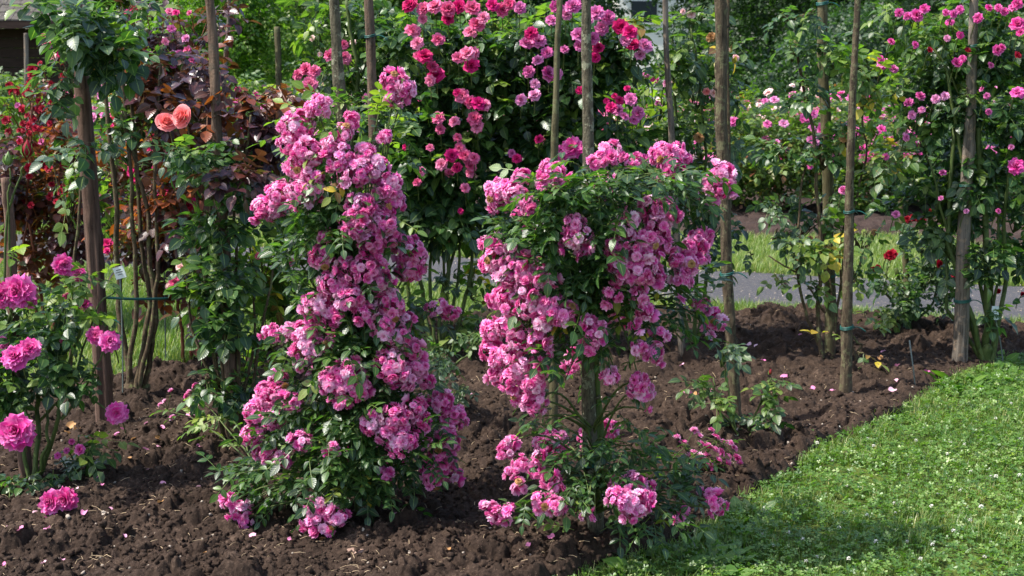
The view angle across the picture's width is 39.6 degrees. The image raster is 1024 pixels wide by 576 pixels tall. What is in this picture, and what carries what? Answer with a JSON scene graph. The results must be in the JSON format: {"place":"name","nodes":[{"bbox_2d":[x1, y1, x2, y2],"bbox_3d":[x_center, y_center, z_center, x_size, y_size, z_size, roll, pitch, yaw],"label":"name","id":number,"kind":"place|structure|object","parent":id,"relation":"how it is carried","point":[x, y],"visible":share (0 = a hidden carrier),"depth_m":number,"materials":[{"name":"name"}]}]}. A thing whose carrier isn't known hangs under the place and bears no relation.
{"place":"outdoors","nodes":[
{"label":"outdoors","id":0,"kind":"place"},
{"bbox_2d":[0,234,1023,319],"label":"path","id":1,"kind":"structure","parent":0,"point":[751,284],"depth_m":10.26,"materials":[{"name":"grey asphalt"}]},
{"bbox_2d":[0,214,1023,286],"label":"grass","id":2,"kind":"structure","parent":0,"point":[761,250],"depth_m":12.00,"materials":[{"name":"green plant"}]},
{"bbox_2d":[0,77,1023,575],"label":"ground","id":3,"kind":"structure","parent":0,"point":[943,565],"depth_m":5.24,"materials":[{"name":"green plant"}]},
{"bbox_2d":[0,0,101,104],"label":"shed","id":4,"kind":"structure","parent":3,"relation":"on","point":[12,50],"depth_m":29.55,"materials":[{"name":"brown wood"}]},
{"bbox_2d":[0,59,125,329],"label":"rose bush","id":5,"kind":"object","parent":3,"relation":"on","point":[30,212],"visible":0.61,"depth_m":8.63,"materials":[{"name":"red plant"}]},
{"bbox_2d":[2,0,296,77],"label":"tree","id":6,"kind":"object","parent":3,"relation":"on","point":[124,7],"visible":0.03,"depth_m":36.86,"materials":[{"name":"green plant"}]},
{"bbox_2d":[125,0,319,94],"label":"tree","id":7,"kind":"object","parent":3,"relation":"on","point":[238,49],"visible":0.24,"depth_m":26.03,"materials":[{"name":"green plant"}]},
{"bbox_2d":[222,0,230,136],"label":"wooden stake","id":8,"kind":"object","parent":3,"relation":"on","point":[225,63],"visible":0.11,"depth_m":10.87,"materials":[{"name":"brown wood"}]},
{"bbox_2d":[124,0,328,76],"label":"tree","id":9,"kind":"object","parent":3,"relation":"on","point":[262,14],"visible":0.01,"depth_m":37.86,"materials":[{"name":"green plant"}]},
{"bbox_2d":[238,0,543,100],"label":"tree","id":10,"kind":"object","parent":3,"relation":"on","point":[301,10],"visible":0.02,"depth_m":28.79,"materials":[{"name":"green plant"}]},
{"bbox_2d":[392,0,616,116],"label":"tree","id":11,"kind":"object","parent":3,"relation":"on","point":[538,2],"visible":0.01,"depth_m":30.57,"materials":[{"name":"green plant"}]},
{"bbox_2d":[0,301,1023,575],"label":"soil bed","id":12,"kind":"object","parent":3,"relation":"on","point":[772,339],"visible":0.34,"depth_m":5.71,"materials":[{"name":"brown soil"}]},
{"bbox_2d":[1,177,31,476],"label":"wooden stake","id":13,"kind":"object","parent":12,"relation":"on","point":[5,182],"visible":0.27,"depth_m":5.32,"materials":[{"name":"brown wood"}]},
{"bbox_2d":[0,139,139,514],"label":"rose bush","id":14,"kind":"object","parent":12,"relation":"on","point":[17,297],"visible":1,"depth_m":5.24,"materials":[{"name":"green plant"}]},
{"bbox_2d":[66,421,75,428],"bbox_3d":[-1.911,0.592,6.168,0.036,0.014,0.038,27,53,21],"label":"fallen petal","id":15,"kind":"object","parent":12,"relation":"on","point":[70,424],"visible":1,"depth_m":6.17,"materials":[{"name":"plant"}]},
{"bbox_2d":[70,0,120,421],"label":"wooden stake","id":16,"kind":"object","parent":12,"relation":"on","point":[94,243],"visible":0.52,"depth_m":6.13,"materials":[{"name":"brown wood"}]},
{"bbox_2d":[105,296,167,299],"bbox_3d":[-1.676,0.042,6.226,0.335,0.039,0.046,-3,9,-17],"label":"garden cord","id":17,"kind":"object","parent":16,"relation":"attached to","point":[127,298],"visible":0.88,"depth_m":6.22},
{"bbox_2d":[0,0,202,391],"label":"rose bush","id":18,"kind":"object","parent":12,"relation":"on","point":[105,62],"visible":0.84,"depth_m":6.34,"materials":[{"name":"green plant"}]},
{"bbox_2d":[113,266,126,392],"bbox_3d":[-1.819,0.210,6.640,0.064,0.637,0.010,0,9,0],"label":"plant label","id":19,"kind":"object","parent":12,"relation":"on","point":[119,272],"visible":0.89,"depth_m":6.61,"materials":[{"name":"metal"}]},
{"bbox_2d":[160,154,165,358],"bbox_3d":[-1.860,-0.127,7.616,0.061,1.187,0.010,0,9,0],"label":"wooden stake","id":20,"kind":"object","parent":12,"relation":"on","point":[164,310],"visible":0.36,"depth_m":7.66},
{"bbox_2d":[82,0,261,361],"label":"rose bush","id":21,"kind":"object","parent":12,"relation":"on","point":[170,205],"visible":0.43,"depth_m":7.25,"materials":[{"name":"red plant"}]},
{"bbox_2d":[149,382,254,466],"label":"rambler shoot","id":22,"kind":"object","parent":12,"relation":"on","point":[196,428],"visible":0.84,"depth_m":5.79,"materials":[{"name":"green plant"}]},
{"bbox_2d":[205,0,240,438],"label":"wooden stake","id":23,"kind":"object","parent":12,"relation":"on","point":[230,364],"visible":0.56,"depth_m":5.73,"materials":[{"name":"brown wood"}]},
{"bbox_2d":[136,51,316,438],"bbox_3d":[-1.161,-0.171,5.991,0.716,1.629,1.248,0,9,0],"label":"rose bush","id":24,"kind":"object","parent":12,"relation":"on","point":[239,178],"visible":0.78,"depth_m":5.79,"materials":[{"name":"green plant"}]},
{"bbox_2d":[274,27,290,345],"bbox_3d":[-1.276,-0.532,7.916,0.052,1.818,0.050,0,9,0],"label":"wooden stake","id":25,"kind":"object","parent":12,"relation":"on","point":[278,61],"visible":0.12,"depth_m":7.79,"materials":[{"name":"brown wood"}]},
{"bbox_2d":[196,65,469,540],"bbox_3d":[-0.638,0.051,4.861,0.986,1.609,0.757,0,9,0],"label":"rambler rose","id":26,"kind":"object","parent":12,"relation":"on","point":[391,436],"visible":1,"depth_m":4.74,"materials":[{"name":"pink plant"}]},
{"bbox_2d":[263,0,427,273],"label":"rose bush","id":27,"kind":"object","parent":12,"relation":"on","point":[353,39],"visible":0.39,"depth_m":7.67,"materials":[{"name":"pink plant"}]},
{"bbox_2d":[329,0,374,519],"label":"wooden stake","id":28,"kind":"object","parent":12,"relation":"on","point":[338,80],"visible":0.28,"depth_m":4.76,"materials":[{"name":"brown wood"}]},
{"bbox_2d":[347,548,363,553],"bbox_3d":[-0.510,0.859,4.638,0.063,0.016,0.045,0,9,0],"label":"stone","id":29,"kind":"object","parent":12,"relation":"on","point":[349,549],"visible":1,"depth_m":4.63,"materials":[{"name":"stone"}]},
{"bbox_2d":[364,0,387,349],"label":"wooden stake","id":30,"kind":"object","parent":12,"relation":"on","point":[370,35],"visible":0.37,"depth_m":6.95,"materials":[{"name":"brown wood"}]},
{"bbox_2d":[348,0,548,359],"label":"rose bush","id":31,"kind":"object","parent":12,"relation":"on","point":[443,208],"visible":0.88,"depth_m":7.43,"materials":[{"name":"green plant"}]},
{"bbox_2d":[416,331,488,406],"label":"rose bush","id":32,"kind":"object","parent":12,"relation":"on","point":[442,371],"visible":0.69,"depth_m":6.38,"materials":[{"name":"green plant"}]},
{"bbox_2d":[0,316,1002,575],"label":"straw","id":33,"kind":"object","parent":12,"relation":"on","point":[352,510],"visible":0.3,"depth_m":5.03,"materials":[{"name":"plant"}]},
{"bbox_2d":[1,232,1023,574],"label":"pebbles","id":34,"kind":"object","parent":12,"relation":"on","point":[489,528],"visible":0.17,"depth_m":5.80,"materials":[{"name":"stone"}]},
{"bbox_2d":[549,0,562,430],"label":"wooden stake","id":35,"kind":"object","parent":12,"relation":"on","point":[553,386],"visible":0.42,"depth_m":5.79,"materials":[{"name":"wood"}]},
{"bbox_2d":[459,0,681,346],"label":"rose bush","id":36,"kind":"object","parent":12,"relation":"on","point":[631,39],"visible":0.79,"depth_m":7.46,"materials":[{"name":"green plant"}]},
{"bbox_2d":[581,0,611,534],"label":"wooden stake","id":37,"kind":"object","parent":12,"relation":"on","point":[589,396],"visible":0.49,"depth_m":4.57,"materials":[{"name":"brown wood"}]},
{"bbox_2d":[469,139,741,559],"bbox_3d":[0.296,0.220,4.621,0.860,1.421,0.786,0,9,0],"label":"rambler rose","id":38,"kind":"object","parent":12,"relation":"on","point":[616,278],"visible":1,"depth_m":4.43,"materials":[{"name":"pink plant"}]},
{"bbox_2d":[662,0,685,357],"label":"wooden stake","id":39,"kind":"object","parent":12,"relation":"on","point":[676,235],"visible":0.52,"depth_m":7.47,"materials":[{"name":"brown wood"}]},
{"bbox_2d":[611,5,764,341],"bbox_3d":[1.014,-0.655,8.209,0.880,1.908,1.090,0,9,0],"label":"rose bush","id":40,"kind":"object","parent":12,"relation":"on","point":[686,72],"visible":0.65,"depth_m":7.93,"materials":[{"name":"green plant"}]},
{"bbox_2d":[640,426,743,490],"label":"rambler shoot","id":41,"kind":"object","parent":12,"relation":"on","point":[713,466],"visible":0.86,"depth_m":5.43,"materials":[{"name":"pink plant"}]},
{"bbox_2d":[726,0,730,353],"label":"wooden stake","id":42,"kind":"object","parent":12,"relation":"on","point":[728,105],"visible":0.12,"depth_m":7.47,"materials":[{"name":"brown wood"}]},
{"bbox_2d":[713,0,746,416],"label":"wooden stake","id":43,"kind":"object","parent":12,"relation":"on","point":[720,72],"visible":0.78,"depth_m":6.16,"materials":[{"name":"brown wood"}]},
{"bbox_2d":[668,343,802,435],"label":"rose bush","id":44,"kind":"object","parent":12,"relation":"on","point":[768,400],"visible":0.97,"depth_m":6.03,"materials":[{"name":"green plant"}]},
{"bbox_2d":[754,484,787,494],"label":"weed","id":45,"kind":"object","parent":12,"relation":"on","point":[779,490],"visible":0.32,"depth_m":5.38,"materials":[{"name":"green plant"}]},
{"bbox_2d":[816,0,840,353],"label":"wooden stake","id":46,"kind":"object","parent":12,"relation":"on","point":[823,82],"visible":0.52,"depth_m":7.73,"materials":[{"name":"brown wood"}]},
{"bbox_2d":[743,5,927,371],"bbox_3d":[1.689,-0.483,7.404,0.911,1.942,0.753,0,9,0],"label":"rose bush","id":47,"kind":"object","parent":12,"relation":"on","point":[797,213],"visible":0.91,"depth_m":7.45,"materials":[{"name":"green plant"}]},
{"bbox_2d":[839,0,867,392],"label":"wooden stake","id":48,"kind":"object","parent":12,"relation":"on","point":[846,328],"visible":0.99,"depth_m":6.82,"materials":[{"name":"brown wood"}]},
{"bbox_2d":[895,78,909,297],"bbox_3d":[2.374,-0.539,8.640,0.169,1.461,0.048,0,9,0],"label":"wooden stake","id":49,"kind":"object","parent":12,"relation":"on","point":[905,262],"visible":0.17,"depth_m":8.66,"materials":[{"name":"brown wood"}]},
{"bbox_2d":[909,340,915,384],"bbox_3d":[1.974,0.383,7.010,0.048,0.255,0.007,0,9,0],"label":"plant marker","id":50,"kind":"object","parent":12,"relation":"on","point":[912,360],"visible":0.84,"depth_m":7.00,"materials":[{"name":"grey metal"}]},
{"bbox_2d":[855,208,1023,332],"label":"rose bush","id":51,"kind":"object","parent":12,"relation":"on","point":[905,309],"visible":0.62,"depth_m":8.48,"materials":[{"name":"green plant"}]},
{"bbox_2d":[860,0,1023,360],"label":"rose bush","id":52,"kind":"object","parent":12,"relation":"on","point":[945,81],"visible":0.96,"depth_m":7.54,"materials":[{"name":"green plant"}]},
{"bbox_2d":[952,0,989,362],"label":"wooden stake","id":53,"kind":"object","parent":12,"relation":"on","point":[962,299],"visible":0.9,"depth_m":7.52,"materials":[{"name":"grey wood"}]},
{"bbox_2d":[992,306,1002,359],"bbox_3d":[2.614,0.281,7.645,0.087,0.373,0.010,0,9,0],"label":"plant label","id":54,"kind":"object","parent":12,"relation":"on","point":[995,312],"visible":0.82,"depth_m":7.62,"materials":[{"name":"grey metal"}]},
{"bbox_2d":[993,349,1018,369],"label":"weed","id":55,"kind":"object","parent":12,"relation":"on","point":[1014,356],"visible":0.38,"depth_m":7.69,"materials":[{"name":"green plant"}]},
{"bbox_2d":[118,0,962,98],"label":"woodland","id":56,"kind":"object","parent":3,"relation":"on","point":[599,3],"visible":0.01,"depth_m":72.42,"materials":[{"name":"green plant"}]},
{"bbox_2d":[513,0,635,48],"bbox_3d":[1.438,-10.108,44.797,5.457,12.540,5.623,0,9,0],"label":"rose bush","id":57,"kind":"object","parent":3,"relation":"on","point":[618,11],"visible":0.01,"depth_m":45.39,"materials":[{"name":"green plant"}]},
{"bbox_2d":[602,531,756,575],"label":"weed","id":58,"kind":"object","parent":3,"relation":"on","point":[700,561],"visible":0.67,"depth_m":4.55,"materials":[{"name":"green plant"}]},
{"bbox_2d":[645,529,755,574],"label":"weed","id":59,"kind":"object","parent":3,"relation":"on","point":[730,567],"visible":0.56,"depth_m":4.66,"materials":[{"name":"green plant"}]},
{"bbox_2d":[643,0,782,104],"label":"tree","id":60,"kind":"object","parent":3,"relation":"on","point":[692,3],"visible":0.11,"depth_m":41.04,"materials":[{"name":"green plant"}]},
{"bbox_2d":[719,496,779,525],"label":"weed","id":61,"kind":"object","parent":3,"relation":"on","point":[734,500],"visible":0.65,"depth_m":5.12,"materials":[{"name":"green plant"}]},
{"bbox_2d":[552,353,1023,575],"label":"clover","id":62,"kind":"object","parent":3,"relation":"on","point":[929,485],"visible":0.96,"depth_m":5.18,"materials":[{"name":"green plant"}]},
{"bbox_2d":[679,0,948,103],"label":"tree","id":63,"kind":"object","parent":3,"relation":"on","point":[761,13],"visible":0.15,"depth_m":35.39,"materials":[{"name":"green plant"}]},
{"bbox_2d":[738,0,963,116],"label":"tree","id":64,"kind":"object","parent":3,"relation":"on","point":[867,42],"visible":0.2,"depth_m":26.16,"materials":[{"name":"green plant"}]},
{"bbox_2d":[876,0,978,52],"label":"tree","id":65,"kind":"object","parent":3,"relation":"on","point":[934,14],"depth_m":33.91,"materials":[{"name":"green plant"}]},
{"bbox_2d":[867,0,1023,101],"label":"tree","id":66,"kind":"object","parent":3,"relation":"on","point":[935,7],"visible":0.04,"depth_m":27.73,"materials":[{"name":"green plant"}]},
{"bbox_2d":[924,370,1023,407],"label":"weed","id":67,"kind":"object","parent":3,"relation":"on","point":[979,381],"visible":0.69,"depth_m":7.11,"materials":[{"name":"green plant"}]},
{"bbox_2d":[965,360,1023,392],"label":"weed","id":68,"kind":"object","parent":3,"relation":"on","point":[1011,369],"visible":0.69,"depth_m":7.38,"materials":[{"name":"green plant"}]},
{"bbox_2d":[29,161,1023,246],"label":"soil bed","id":69,"kind":"object","parent":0,"point":[749,220],"visible":0.03,"depth_m":14.04,"materials":[{"name":"brown soil"}]},
{"bbox_2d":[0,66,32,179],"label":"rose bush","id":70,"kind":"object","parent":69,"relation":"on","point":[4,81],"visible":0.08,"depth_m":18.09,"materials":[{"name":"red plant"}]},
{"bbox_2d":[0,69,51,97],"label":"rose bush","id":71,"kind":"object","parent":69,"relation":"on","point":[17,74],"visible":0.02,"depth_m":21.89,"materials":[{"name":"green plant"}]},
{"bbox_2d":[24,33,28,129],"bbox_3d":[-5.769,-1.961,16.899,0.151,2.107,0.063,0,9,0],"label":"wooden stake","id":72,"kind":"object","parent":69,"relation":"on","point":[26,51],"visible":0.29,"depth_m":16.77,"materials":[{"name":"grey wood"}]},
{"bbox_2d":[0,82,107,198],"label":"rose bush","id":73,"kind":"object","parent":69,"relation":"on","point":[6,127],"visible":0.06,"depth_m":15.74,"materials":[{"name":"red plant"}]},
{"bbox_2d":[73,75,116,103],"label":"rose bush","id":74,"kind":"object","parent":69,"relation":"on","point":[95,97],"visible":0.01,"depth_m":21.69,"materials":[{"name":"green plant"}]},
{"bbox_2d":[91,90,118,124],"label":"rose bush","id":75,"kind":"object","parent":69,"relation":"on","point":[97,106],"visible":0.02,"depth_m":17.85,"materials":[{"name":"green plant"}]},
{"bbox_2d":[92,98,199,197],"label":"rose bush","id":76,"kind":"object","parent":69,"relation":"on","point":[94,118],"visible":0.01,"depth_m":15.58,"materials":[{"name":"green plant"}]},
{"bbox_2d":[193,70,292,176],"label":"rose bush","id":77,"kind":"object","parent":69,"relation":"on","point":[255,90],"visible":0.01,"depth_m":15.85,"materials":[{"name":"green plant"}]},
{"bbox_2d":[228,75,292,180],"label":"rose bush","id":78,"kind":"object","parent":69,"relation":"on","point":[266,88],"depth_m":18.10,"materials":[{"name":"green plant"}]},
{"bbox_2d":[264,91,367,191],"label":"rose bush","id":79,"kind":"object","parent":69,"relation":"on","point":[316,134],"visible":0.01,"depth_m":15.66,"materials":[{"name":"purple plant"}]},
{"bbox_2d":[296,83,379,116],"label":"rose bush","id":80,"kind":"object","parent":69,"relation":"on","point":[365,94],"depth_m":18.21,"materials":[{"name":"green plant"}]},
{"bbox_2d":[315,59,379,104],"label":"rose bush","id":81,"kind":"object","parent":69,"relation":"on","point":[346,67],"visible":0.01,"depth_m":21.18,"materials":[{"name":"green plant"}]},
{"bbox_2d":[366,91,460,161],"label":"rose bush","id":82,"kind":"object","parent":69,"relation":"on","point":[415,112],"depth_m":18.14,"materials":[{"name":"green plant"}]},
{"bbox_2d":[475,95,541,179],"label":"rose bush","id":83,"kind":"object","parent":69,"relation":"on","point":[506,150],"visible":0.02,"depth_m":17.95,"materials":[{"name":"green plant"}]},
{"bbox_2d":[535,74,657,172],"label":"rose bush","id":84,"kind":"object","parent":69,"relation":"on","point":[610,93],"visible":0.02,"depth_m":18.06,"materials":[{"name":"green plant"}]},
{"bbox_2d":[594,97,714,201],"bbox_3d":[1.604,-1.442,15.636,1.617,1.315,1.485,-3,9,-17],"label":"rose bush","id":85,"kind":"object","parent":69,"relation":"on","point":[662,128],"visible":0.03,"depth_m":15.31,"materials":[{"name":"green plant"}]},
{"bbox_2d":[644,91,684,114],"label":"rose bush","id":86,"kind":"object","parent":69,"relation":"on","point":[655,97],"depth_m":21.90,"materials":[{"name":"green plant"}]},
{"bbox_2d":[645,81,764,182],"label":"rose bush","id":87,"kind":"object","parent":69,"relation":"on","point":[683,108],"visible":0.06,"depth_m":18.06,"materials":[{"name":"green plant"}]},
{"bbox_2d":[695,97,761,120],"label":"rose bush","id":88,"kind":"object","parent":69,"relation":"on","point":[740,101],"depth_m":21.52,"materials":[{"name":"green plant"}]},
{"bbox_2d":[689,84,855,214],"bbox_3d":[2.762,-1.452,15.185,1.886,1.432,1.738,0,9,0],"label":"rose bush","id":89,"kind":"object","parent":69,"relation":"on","point":[762,128],"visible":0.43,"depth_m":14.84,"materials":[{"name":"green plant"}]},
{"bbox_2d":[745,83,848,176],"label":"rose bush","id":90,"kind":"object","parent":69,"relation":"on","point":[760,106],"visible":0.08,"depth_m":18.37,"materials":[{"name":"green plant"}]},
{"bbox_2d":[788,80,865,112],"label":"rose bush","id":91,"kind":"object","parent":69,"relation":"on","point":[831,88],"visible":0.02,"depth_m":21.68,"materials":[{"name":"green plant"}]},
{"bbox_2d":[774,90,936,211],"bbox_3d":[3.587,-1.375,15.122,1.726,1.608,1.853,-7,11,-39],"label":"rose bush","id":92,"kind":"object","parent":69,"relation":"on","point":[859,160],"visible":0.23,"depth_m":14.76,"materials":[{"name":"green plant"}]},
{"bbox_2d":[814,94,912,181],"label":"rose bush","id":93,"kind":"object","parent":69,"relation":"on","point":[847,99],"visible":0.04,"depth_m":18.03,"materials":[{"name":"green plant"}]},
{"bbox_2d":[872,95,1023,211],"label":"rose bush","id":94,"kind":"object","parent":69,"relation":"on","point":[993,104],"visible":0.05,"depth_m":14.81,"materials":[{"name":"green plant"}]},
{"bbox_2d":[979,82,1023,105],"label":"rose bush","id":95,"kind":"object","parent":69,"relation":"on","point":[981,89],"visible":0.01,"depth_m":21.67,"materials":[{"name":"pink plant"}]},
{"bbox_2d":[613,0,695,102],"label":"house","id":96,"kind":"structure","parent":0,"point":[639,6],"depth_m":60.89,"materials":[{"name":"grey glass"}]},
{"bbox_2d":[629,1,656,24],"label":"window","id":97,"kind":"structure","parent":96,"relation":"in","point":[638,6],"depth_m":60.83,"materials":[{"name":"black glass"}]}
]}

